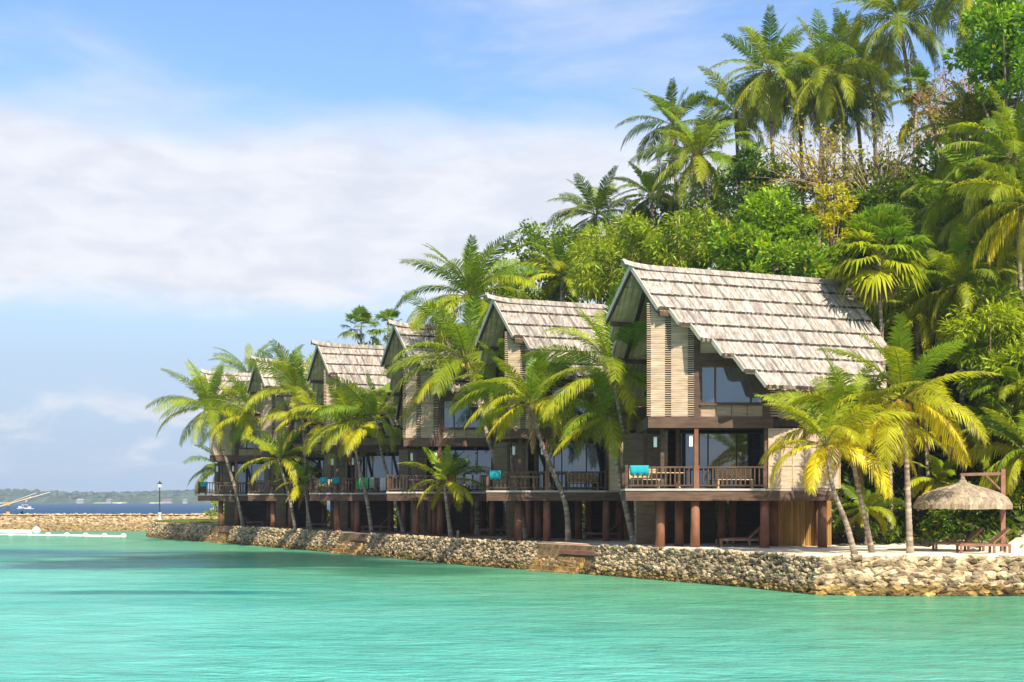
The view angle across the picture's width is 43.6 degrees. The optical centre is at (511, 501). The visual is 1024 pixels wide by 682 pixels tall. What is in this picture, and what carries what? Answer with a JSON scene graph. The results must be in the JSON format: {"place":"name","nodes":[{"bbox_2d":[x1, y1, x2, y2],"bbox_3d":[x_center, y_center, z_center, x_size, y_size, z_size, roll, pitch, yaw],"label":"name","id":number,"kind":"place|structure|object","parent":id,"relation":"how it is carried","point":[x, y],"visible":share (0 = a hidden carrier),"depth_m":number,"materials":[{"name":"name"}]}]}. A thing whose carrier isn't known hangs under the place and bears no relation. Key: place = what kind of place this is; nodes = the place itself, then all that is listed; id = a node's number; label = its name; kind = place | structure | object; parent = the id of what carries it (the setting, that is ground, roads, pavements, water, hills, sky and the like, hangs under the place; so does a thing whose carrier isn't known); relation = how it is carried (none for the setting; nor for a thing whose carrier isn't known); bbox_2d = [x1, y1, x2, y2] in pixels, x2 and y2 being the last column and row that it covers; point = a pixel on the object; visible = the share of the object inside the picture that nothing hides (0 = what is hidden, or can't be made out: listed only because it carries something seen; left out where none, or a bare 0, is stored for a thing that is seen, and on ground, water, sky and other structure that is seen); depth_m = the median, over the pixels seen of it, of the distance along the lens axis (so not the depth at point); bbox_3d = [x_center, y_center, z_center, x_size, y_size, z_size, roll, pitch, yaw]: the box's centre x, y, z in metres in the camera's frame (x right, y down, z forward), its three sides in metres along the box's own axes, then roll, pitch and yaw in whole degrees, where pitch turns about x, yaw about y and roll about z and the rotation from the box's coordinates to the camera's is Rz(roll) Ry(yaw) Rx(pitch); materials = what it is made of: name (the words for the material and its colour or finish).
{"place":"outdoors","nodes":[
{"label":"outdoors","id":0,"kind":"place"},
{"bbox_2d":[0,488,329,503],"bbox_3d":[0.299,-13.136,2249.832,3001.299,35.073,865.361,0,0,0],"label":"forested island","id":1,"kind":"structure","parent":0,"point":[7,495],"depth_m":1903.91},
{"bbox_2d":[0,503,1023,681],"bbox_3d":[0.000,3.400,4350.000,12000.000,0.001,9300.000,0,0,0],"label":"water","id":2,"kind":"structure","parent":0,"point":[136,606],"depth_m":35.56,"materials":[{"name":"teal liquid"}]},
{"bbox_2d":[0,513,223,530],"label":"breakwater","id":3,"kind":"object","parent":2,"relation":"in","point":[91,522],"visible":0.53,"depth_m":146.32,"materials":[{"name":"beige stone"}]},
{"bbox_2d":[0,0,1023,492],"label":"sky","id":4,"kind":"structure","parent":0,"point":[181,180],"materials":[{"name":"blue"}]},
{"bbox_2d":[155,205,1023,557],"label":"ground","id":5,"kind":"structure","parent":0,"point":[923,549],"depth_m":60.38,"materials":[{"name":"beige sand"}]},
{"bbox_2d":[182,444,214,494],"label":"coconut palm","id":6,"kind":"object","parent":5,"relation":"on","point":[209,469],"visible":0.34,"depth_m":115.88,"materials":[{"name":"green plant"}]},
{"bbox_2d":[145,360,259,526],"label":"coconut palm","id":7,"kind":"object","parent":5,"relation":"on","point":[208,389],"visible":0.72,"depth_m":103.22,"materials":[{"name":"green plant"}]},
{"bbox_2d":[192,373,262,457],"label":"coconut palm","id":8,"kind":"object","parent":5,"relation":"on","point":[243,397],"visible":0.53,"depth_m":101.38,"materials":[{"name":"green plant"}]},
{"bbox_2d":[197,369,287,526],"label":"stilt house","id":9,"kind":"structure","parent":5,"relation":"on","point":[239,455],"depth_m":106.67,"materials":[{"name":"brown wood"}]},
{"bbox_2d":[238,463,263,493],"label":"sliding door","id":10,"kind":"structure","parent":9,"relation":"in","point":[245,475],"depth_m":108.00,"materials":[{"name":"blue glass"}]},
{"bbox_2d":[209,343,283,372],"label":"coconut palm","id":11,"kind":"object","parent":5,"relation":"on","point":[235,364],"visible":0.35,"depth_m":124.86,"materials":[{"name":"green plant"}]},
{"bbox_2d":[235,425,320,528],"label":"coconut palm","id":12,"kind":"object","parent":5,"relation":"on","point":[276,450],"visible":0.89,"depth_m":94.44,"materials":[{"name":"green plant"}]},
{"bbox_2d":[241,338,331,528],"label":"coconut palm","id":13,"kind":"object","parent":5,"relation":"on","point":[291,374],"visible":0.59,"depth_m":93.92,"materials":[{"name":"green plant"}]},
{"bbox_2d":[258,381,328,456],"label":"coconut palm","id":14,"kind":"object","parent":5,"relation":"on","point":[304,424],"visible":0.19,"depth_m":93.34,"materials":[{"name":"green plant"}]},
{"bbox_2d":[247,356,350,528],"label":"stilt house","id":15,"kind":"structure","parent":5,"relation":"on","point":[278,497],"depth_m":96.53,"materials":[{"name":"brown wood"}]},
{"bbox_2d":[274,460,325,529],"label":"coconut palm","id":16,"kind":"object","parent":5,"relation":"on","point":[304,477],"visible":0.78,"depth_m":94.21,"materials":[{"name":"green plant"}]},
{"bbox_2d":[288,380,392,532],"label":"coconut palm","id":17,"kind":"object","parent":5,"relation":"on","point":[341,399],"visible":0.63,"depth_m":84.55,"materials":[{"name":"green plant"}]},
{"bbox_2d":[308,372,406,532],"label":"coconut palm","id":18,"kind":"object","parent":5,"relation":"on","point":[374,408],"visible":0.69,"depth_m":83.42,"materials":[{"name":"green plant"}]},
{"bbox_2d":[328,532,387,554],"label":"landing steps","id":19,"kind":"structure","parent":5,"relation":"on","point":[344,550],"depth_m":82.71,"materials":[{"name":"beige stone"}]},
{"bbox_2d":[337,304,380,343],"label":"fan palm","id":20,"kind":"object","parent":5,"relation":"on","point":[359,314],"visible":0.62,"depth_m":111.50,"materials":[{"name":"green plant"}]},
{"bbox_2d":[306,340,427,531],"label":"stilt house","id":21,"kind":"structure","parent":5,"relation":"on","point":[354,363],"depth_m":87.64,"materials":[{"name":"brown wood"}]},
{"bbox_2d":[354,455,398,492],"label":"sliding door","id":22,"kind":"structure","parent":21,"relation":"in","point":[371,465],"depth_m":88.57,"materials":[{"name":"blue glass"}]},
{"bbox_2d":[369,307,401,344],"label":"fan palm","id":23,"kind":"object","parent":5,"relation":"on","point":[385,315],"visible":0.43,"depth_m":107.75,"materials":[{"name":"green plant"}]},
{"bbox_2d":[376,286,505,510],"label":"coconut palm","id":24,"kind":"object","parent":5,"relation":"on","point":[458,334],"visible":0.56,"depth_m":74.09,"materials":[{"name":"green plant"}]},
{"bbox_2d":[397,444,491,536],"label":"coconut palm","id":25,"kind":"object","parent":5,"relation":"on","point":[444,469],"visible":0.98,"depth_m":75.09,"materials":[{"name":"green plant"}]},
{"bbox_2d":[380,319,525,535],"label":"stilt house","id":26,"kind":"structure","parent":5,"relation":"on","point":[429,423],"depth_m":77.01,"materials":[{"name":"brown wood"}]},
{"bbox_2d":[435,449,490,491],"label":"sliding door","id":27,"kind":"structure","parent":26,"relation":"in","point":[483,456],"depth_m":78.86,"materials":[{"name":"blue glass"}]},
{"bbox_2d":[443,400,489,427],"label":"window","id":28,"kind":"structure","parent":26,"relation":"in","point":[459,420],"depth_m":76.75,"materials":[{"name":"blue glass"}]},
{"bbox_2d":[392,231,542,534],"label":"coconut palm","id":29,"kind":"object","parent":5,"relation":"on","point":[474,273],"visible":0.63,"depth_m":78.14,"materials":[{"name":"green plant"}]},
{"bbox_2d":[445,338,528,539],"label":"coconut palm","id":30,"kind":"object","parent":5,"relation":"on","point":[469,398],"visible":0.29,"depth_m":69.81,"materials":[{"name":"green plant"}]},
{"bbox_2d":[458,346,593,541],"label":"coconut palm","id":31,"kind":"object","parent":5,"relation":"on","point":[534,381],"visible":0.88,"depth_m":65.17,"materials":[{"name":"green plant"}]},
{"bbox_2d":[494,217,600,302],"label":"broadleaf tree","id":32,"kind":"object","parent":5,"relation":"on","point":[562,235],"visible":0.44,"depth_m":94.56,"materials":[{"name":"green plant"}]},
{"bbox_2d":[525,543,597,573],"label":"landing steps","id":33,"kind":"structure","parent":5,"relation":"on","point":[538,566],"depth_m":61.17,"materials":[{"name":"beige stone"}]},
{"bbox_2d":[509,233,614,303],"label":"coconut palm","id":34,"kind":"object","parent":5,"relation":"on","point":[561,265],"visible":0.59,"depth_m":91.67,"materials":[{"name":"green plant"}]},
{"bbox_2d":[475,293,655,540],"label":"stilt house","id":35,"kind":"structure","parent":5,"relation":"on","point":[519,325],"depth_m":68.42,"materials":[{"name":"brown wood"}]},
{"bbox_2d":[538,442,611,490],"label":"sliding door","id":36,"kind":"structure","parent":35,"relation":"in","point":[593,459],"depth_m":69.15,"materials":[{"name":"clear glass"}]},
{"bbox_2d":[514,281,649,543],"bbox_3d":[4.732,-4.097,63.286,9.353,12.912,9.235,0,0,37],"label":"coconut palm","id":37,"kind":"object","parent":5,"relation":"on","point":[601,338],"visible":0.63,"depth_m":62.40,"materials":[{"name":"green plant"}]},
{"bbox_2d":[146,521,1023,595],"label":"seawall","id":38,"kind":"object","parent":5,"relation":"on","point":[915,575],"visible":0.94,"depth_m":52.90,"materials":[{"name":"beige stone"}]},
{"bbox_2d":[543,166,645,303],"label":"coconut palm","id":39,"kind":"object","parent":5,"relation":"on","point":[599,199],"visible":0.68,"depth_m":103.29,"materials":[{"name":"green plant"}]},
{"bbox_2d":[541,365,649,543],"bbox_3d":[4.507,-2.375,63.790,6.522,9.569,6.430,0,0,0],"label":"coconut palm","id":40,"kind":"object","parent":5,"relation":"on","point":[614,428],"visible":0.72,"depth_m":63.19,"materials":[{"name":"green plant"}]},
{"bbox_2d":[559,209,674,303],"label":"bamboo clump","id":41,"kind":"object","parent":5,"relation":"on","point":[631,252],"visible":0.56,"depth_m":81.95,"materials":[{"name":"green plant"}]},
{"bbox_2d":[609,161,692,263],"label":"coconut palm","id":42,"kind":"object","parent":5,"relation":"on","point":[644,204],"visible":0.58,"depth_m":95.74,"materials":[{"name":"green plant"}]},
{"bbox_2d":[615,78,720,210],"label":"coconut palm","id":43,"kind":"object","parent":5,"relation":"on","point":[694,99],"visible":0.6,"depth_m":96.47,"materials":[{"name":"green plant"}]},
{"bbox_2d":[327,161,1023,546],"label":"undergrowth","id":44,"kind":"object","parent":5,"relation":"on","point":[991,529],"visible":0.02,"depth_m":61.12,"materials":[{"name":"green plant"}]},
{"bbox_2d":[622,166,741,248],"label":"broadleaf tree","id":45,"kind":"object","parent":5,"relation":"on","point":[661,209],"visible":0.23,"depth_m":96.52,"materials":[{"name":"green plant"}]},
{"bbox_2d":[635,198,742,270],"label":"bamboo clump","id":46,"kind":"object","parent":5,"relation":"on","point":[662,251],"visible":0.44,"depth_m":78.73,"materials":[{"name":"green plant"}]},
{"bbox_2d":[628,101,761,266],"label":"coconut palm","id":47,"kind":"object","parent":5,"relation":"on","point":[699,164],"visible":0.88,"depth_m":89.57,"materials":[{"name":"green plant"}]},
{"bbox_2d":[671,187,784,268],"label":"broadleaf tree","id":48,"kind":"object","parent":5,"relation":"on","point":[723,215],"visible":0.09,"depth_m":94.40,"materials":[{"name":"green plant"}]},
{"bbox_2d":[686,66,786,204],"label":"coconut palm","id":49,"kind":"object","parent":5,"relation":"on","point":[721,104],"visible":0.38,"depth_m":97.20,"materials":[{"name":"green plant"}]},
{"bbox_2d":[605,259,887,547],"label":"stilt house","id":50,"kind":"structure","parent":5,"relation":"on","point":[720,348],"depth_m":58.16,"materials":[{"name":"brown wood"}]},
{"bbox_2d":[680,433,763,488],"bbox_3d":[9.815,-1.870,59.450,4.030,2.620,0.100,0,0,0],"label":"sliding door","id":51,"kind":"structure","parent":50,"relation":"in","point":[714,449],"depth_m":59.44,"materials":[{"name":"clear glass"}]},
{"bbox_2d":[700,365,762,402],"bbox_3d":[9.840,-5.205,57.340,2.830,1.750,0.100,0,0,0],"label":"window","id":52,"kind":"structure","parent":50,"relation":"in","point":[718,383],"depth_m":57.33,"materials":[{"name":"clear glass"}]},
{"bbox_2d":[713,140,796,241],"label":"broadleaf tree","id":53,"kind":"object","parent":5,"relation":"on","point":[742,170],"visible":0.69,"depth_m":86.93,"materials":[{"name":"green plant"}]},
{"bbox_2d":[702,4,836,270],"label":"coconut palm","id":54,"kind":"object","parent":5,"relation":"on","point":[760,87],"visible":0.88,"depth_m":91.14,"materials":[{"name":"green plant"}]},
{"bbox_2d":[701,182,842,278],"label":"broadleaf tree","id":55,"kind":"object","parent":5,"relation":"on","point":[769,247],"visible":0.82,"depth_m":74.03,"materials":[{"name":"green plant"}]},
{"bbox_2d":[745,105,852,245],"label":"bare shrub","id":56,"kind":"object","parent":5,"relation":"on","point":[810,179],"visible":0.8,"depth_m":81.22,"materials":[{"name":"brown plant"}]},
{"bbox_2d":[755,40,852,204],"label":"coconut palm","id":57,"kind":"object","parent":5,"relation":"on","point":[799,139],"visible":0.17,"depth_m":99.28,"materials":[{"name":"green plant"}]},
{"bbox_2d":[760,174,847,256],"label":"broadleaf tree","id":58,"kind":"object","parent":5,"relation":"on","point":[799,193],"visible":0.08,"depth_m":92.58,"materials":[{"name":"green plant"}]},
{"bbox_2d":[766,8,893,245],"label":"coconut palm","id":59,"kind":"object","parent":5,"relation":"on","point":[829,54],"visible":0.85,"depth_m":89.97,"materials":[{"name":"green plant"}]},
{"bbox_2d":[806,181,857,278],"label":"broadleaf tree","id":60,"kind":"object","parent":5,"relation":"on","point":[831,218],"visible":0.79,"depth_m":77.32,"materials":[{"name":"yellow plant"}]},
{"bbox_2d":[754,377,929,553],"bbox_3d":[12.762,-1.309,50.056,6.727,7.406,6.576,0,0,0],"label":"coconut palm","id":61,"kind":"object","parent":5,"relation":"on","point":[830,429],"visible":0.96,"depth_m":49.93,"materials":[{"name":"green plant"}]},
{"bbox_2d":[800,77,890,173],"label":"coconut palm","id":62,"kind":"object","parent":5,"relation":"on","point":[852,110],"visible":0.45,"depth_m":94.25,"materials":[{"name":"green plant"}]},
{"bbox_2d":[795,7,904,165],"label":"coconut palm","id":63,"kind":"object","parent":5,"relation":"on","point":[836,16],"visible":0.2,"depth_m":96.11,"materials":[{"name":"green plant"}]},
{"bbox_2d":[759,344,947,552],"bbox_3d":[13.815,-2.048,51.975,6.796,8.865,7.322,0,0,-17],"label":"coconut palm","id":64,"kind":"object","parent":5,"relation":"on","point":[829,383],"visible":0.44,"depth_m":51.70,"materials":[{"name":"green plant"}]},
{"bbox_2d":[832,483,904,545],"bbox_3d":[16.468,0.690,60.044,3.350,3.331,3.153,0,0,-19],"label":"coconut palm","id":65,"kind":"object","parent":5,"relation":"on","point":[871,502],"visible":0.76,"depth_m":59.83,"materials":[{"name":"green plant"}]},
{"bbox_2d":[831,500,912,544],"bbox_3d":[17.214,1.233,61.600,4.357,2.766,2.921,0,0,14],"label":"garden shrub","id":66,"kind":"object","parent":5,"relation":"on","point":[841,526],"visible":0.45,"depth_m":61.22,"materials":[{"name":"green plant"}]},
{"bbox_2d":[811,93,939,303],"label":"bare shrub","id":67,"kind":"object","parent":5,"relation":"on","point":[852,167],"visible":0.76,"depth_m":80.52,"materials":[{"name":"brown plant"}]},
{"bbox_2d":[830,40,922,190],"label":"coconut palm","id":68,"kind":"object","parent":5,"relation":"on","point":[882,99],"visible":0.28,"depth_m":97.87,"materials":[{"name":"green plant"}]},
{"bbox_2d":[824,198,933,542],"bbox_3d":[17.498,-6.061,61.413,5.408,16.830,5.467,0,0,0],"label":"fan palm","id":69,"kind":"object","parent":5,"relation":"on","point":[878,230],"visible":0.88,"depth_m":60.36,"materials":[{"name":"green plant"}]},
{"bbox_2d":[831,509,927,543],"bbox_3d":[24.377,1.490,62.986,19.252,2.420,2.829,0,0,0],"label":"shrub","id":70,"kind":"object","parent":5,"relation":"on","point":[838,538],"depth_m":62.66,"materials":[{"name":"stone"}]},
{"bbox_2d":[832,149,929,253],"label":"broadleaf tree","id":71,"kind":"object","parent":5,"relation":"on","point":[884,166],"visible":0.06,"depth_m":90.99,"materials":[{"name":"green plant"}]},
{"bbox_2d":[831,0,976,176],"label":"coconut palm","id":72,"kind":"object","parent":5,"relation":"on","point":[899,9],"visible":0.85,"depth_m":89.74,"materials":[{"name":"green plant"}]},
{"bbox_2d":[807,311,1001,552],"bbox_3d":[15.676,-2.503,51.962,7.402,9.721,7.754,0,0,45],"label":"coconut palm","id":73,"kind":"object","parent":5,"relation":"on","point":[926,363],"visible":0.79,"depth_m":50.74,"materials":[{"name":"green plant"}]},
{"bbox_2d":[845,152,964,310],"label":"broadleaf tree","id":74,"kind":"object","parent":5,"relation":"on","point":[868,195],"visible":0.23,"depth_m":78.72,"materials":[{"name":"green plant"}]},
{"bbox_2d":[860,278,966,420],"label":"tree","id":75,"kind":"object","parent":5,"relation":"on","point":[913,329],"visible":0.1,"depth_m":67.80,"materials":[{"name":"green plant"}]},
{"bbox_2d":[894,63,939,180],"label":"fan palm","id":76,"kind":"object","parent":5,"relation":"on","point":[918,71],"visible":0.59,"depth_m":83.79,"materials":[{"name":"green plant"}]},
{"bbox_2d":[861,158,983,328],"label":"coconut palm","id":77,"kind":"object","parent":5,"relation":"on","point":[918,225],"visible":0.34,"depth_m":69.16,"materials":[{"name":"green plant"}]},
{"bbox_2d":[861,250,985,476],"bbox_3d":[20.364,-6.852,65.279,6.822,11.520,7.327,0,0,0],"label":"coconut palm","id":78,"kind":"object","parent":5,"relation":"on","point":[910,294],"visible":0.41,"depth_m":64.15,"materials":[{"name":"green plant"}]},
{"bbox_2d":[883,76,967,151],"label":"coconut palm","id":79,"kind":"object","parent":5,"relation":"on","point":[910,123],"visible":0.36,"depth_m":86.05,"materials":[{"name":"green plant"}]},
{"bbox_2d":[907,396,945,511],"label":"palm tree","id":80,"kind":"object","parent":5,"relation":"on","point":[920,444],"visible":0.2,"depth_m":61.79,"materials":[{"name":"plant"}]},
{"bbox_2d":[902,454,975,512],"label":"coconut palm","id":81,"kind":"object","parent":5,"relation":"on","point":[940,473],"visible":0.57,"depth_m":59.75,"materials":[{"name":"green plant"}]},
{"bbox_2d":[919,481,991,540],"bbox_3d":[20.377,0.667,58.544,3.198,3.186,2.774,0,0,0],"label":"garden shrub","id":82,"kind":"object","parent":5,"relation":"on","point":[941,522],"visible":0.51,"depth_m":58.50,"materials":[{"name":"green plant"}]},
{"bbox_2d":[931,527,984,550],"bbox_3d":[18.603,1.583,53.400,2.000,0.994,0.750,0,0,8],"label":"sun lounger","id":83,"kind":"object","parent":5,"relation":"on","point":[935,544],"visible":0.94,"depth_m":53.17,"materials":[{"name":"brown wood"}]},
{"bbox_2d":[902,44,1015,250],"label":"bare shrub","id":84,"kind":"object","parent":5,"relation":"on","point":[935,106],"visible":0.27,"depth_m":76.11,"materials":[{"name":"brown plant"}]},
{"bbox_2d":[896,223,1023,468],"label":"coconut palm","id":85,"kind":"object","parent":5,"relation":"on","point":[954,270],"visible":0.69,"depth_m":62.42,"materials":[{"name":"green plant"}]},
{"bbox_2d":[900,133,1023,304],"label":"coconut palm","id":86,"kind":"object","parent":5,"relation":"on","point":[958,157],"visible":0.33,"depth_m":66.32,"materials":[{"name":"green plant"}]},
{"bbox_2d":[904,0,1020,93],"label":"coconut palm","id":87,"kind":"object","parent":5,"relation":"on","point":[966,4],"visible":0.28,"depth_m":87.51,"materials":[{"name":"green plant"}]},
{"bbox_2d":[913,469,1012,551],"bbox_3d":[18.725,0.583,53.205,3.886,3.835,3.880,0,0,0],"label":"thatched umbrella","id":88,"kind":"object","parent":5,"relation":"on","point":[962,493],"visible":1,"depth_m":52.10,"materials":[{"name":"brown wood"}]},
{"bbox_2d":[906,80,1021,317],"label":"coconut palm","id":89,"kind":"object","parent":5,"relation":"on","point":[943,163],"visible":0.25,"depth_m":71.96,"materials":[{"name":"green plant"}]},
{"bbox_2d":[905,310,1022,472],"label":"broadleaf tree","id":90,"kind":"object","parent":5,"relation":"on","point":[954,391],"visible":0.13,"depth_m":64.79,"materials":[{"name":"green plant"}]},
{"bbox_2d":[905,136,1023,241],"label":"broadleaf tree","id":91,"kind":"object","parent":5,"relation":"on","point":[930,148],"visible":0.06,"depth_m":79.73,"materials":[{"name":"green plant"}]},
{"bbox_2d":[932,85,1023,377],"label":"coconut palm","id":92,"kind":"object","parent":5,"relation":"on","point":[1009,131],"visible":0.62,"depth_m":63.94,"materials":[{"name":"green plant"}]},
{"bbox_2d":[934,282,1023,467],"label":"broadleaf tree","id":93,"kind":"object","parent":5,"relation":"on","point":[1005,347],"visible":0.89,"depth_m":59.58,"materials":[{"name":"green plant"}]},
{"bbox_2d":[935,72,1023,264],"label":"broadleaf tree","id":94,"kind":"object","parent":5,"relation":"on","point":[952,106],"visible":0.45,"depth_m":70.26,"materials":[{"name":"green plant"}]},
{"bbox_2d":[935,200,1023,309],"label":"coconut palm","id":95,"kind":"object","parent":5,"relation":"on","point":[1012,258],"visible":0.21,"depth_m":67.46,"materials":[{"name":"green plant"}]},
{"bbox_2d":[941,0,1023,314],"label":"broadleaf tree","id":96,"kind":"object","parent":5,"relation":"on","point":[1002,48],"visible":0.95,"depth_m":67.10,"materials":[{"name":"green plant"}]},
{"bbox_2d":[955,528,1010,552],"bbox_3d":[18.989,1.583,51.600,2.000,0.994,0.750,0,0,6],"label":"sun lounger","id":97,"kind":"object","parent":5,"relation":"on","point":[996,538],"visible":1,"depth_m":51.32,"materials":[{"name":"brown wood"}]},
{"bbox_2d":[947,143,1023,274],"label":"coconut palm","id":98,"kind":"object","parent":5,"relation":"on","point":[1008,186],"visible":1,"depth_m":60.57,"materials":[{"name":"green plant"}]},
{"bbox_2d":[951,396,1023,468],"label":"coconut palm","id":99,"kind":"object","parent":5,"relation":"on","point":[970,444],"visible":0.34,"depth_m":60.46,"materials":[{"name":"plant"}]},
{"bbox_2d":[958,399,1023,495],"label":"coconut palm","id":100,"kind":"object","parent":5,"relation":"on","point":[1013,466],"visible":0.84,"depth_m":57.32,"materials":[{"name":"green plant"}]},
{"bbox_2d":[962,478,1023,528],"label":"garden shrub","id":101,"kind":"object","parent":5,"relation":"on","point":[1019,493],"visible":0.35,"depth_m":57.70,"materials":[{"name":"green plant"}]},
{"bbox_2d":[968,357,1023,472],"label":"coconut palm","id":102,"kind":"object","parent":5,"relation":"on","point":[1008,388],"visible":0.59,"depth_m":59.09,"materials":[{"name":"green plant"}]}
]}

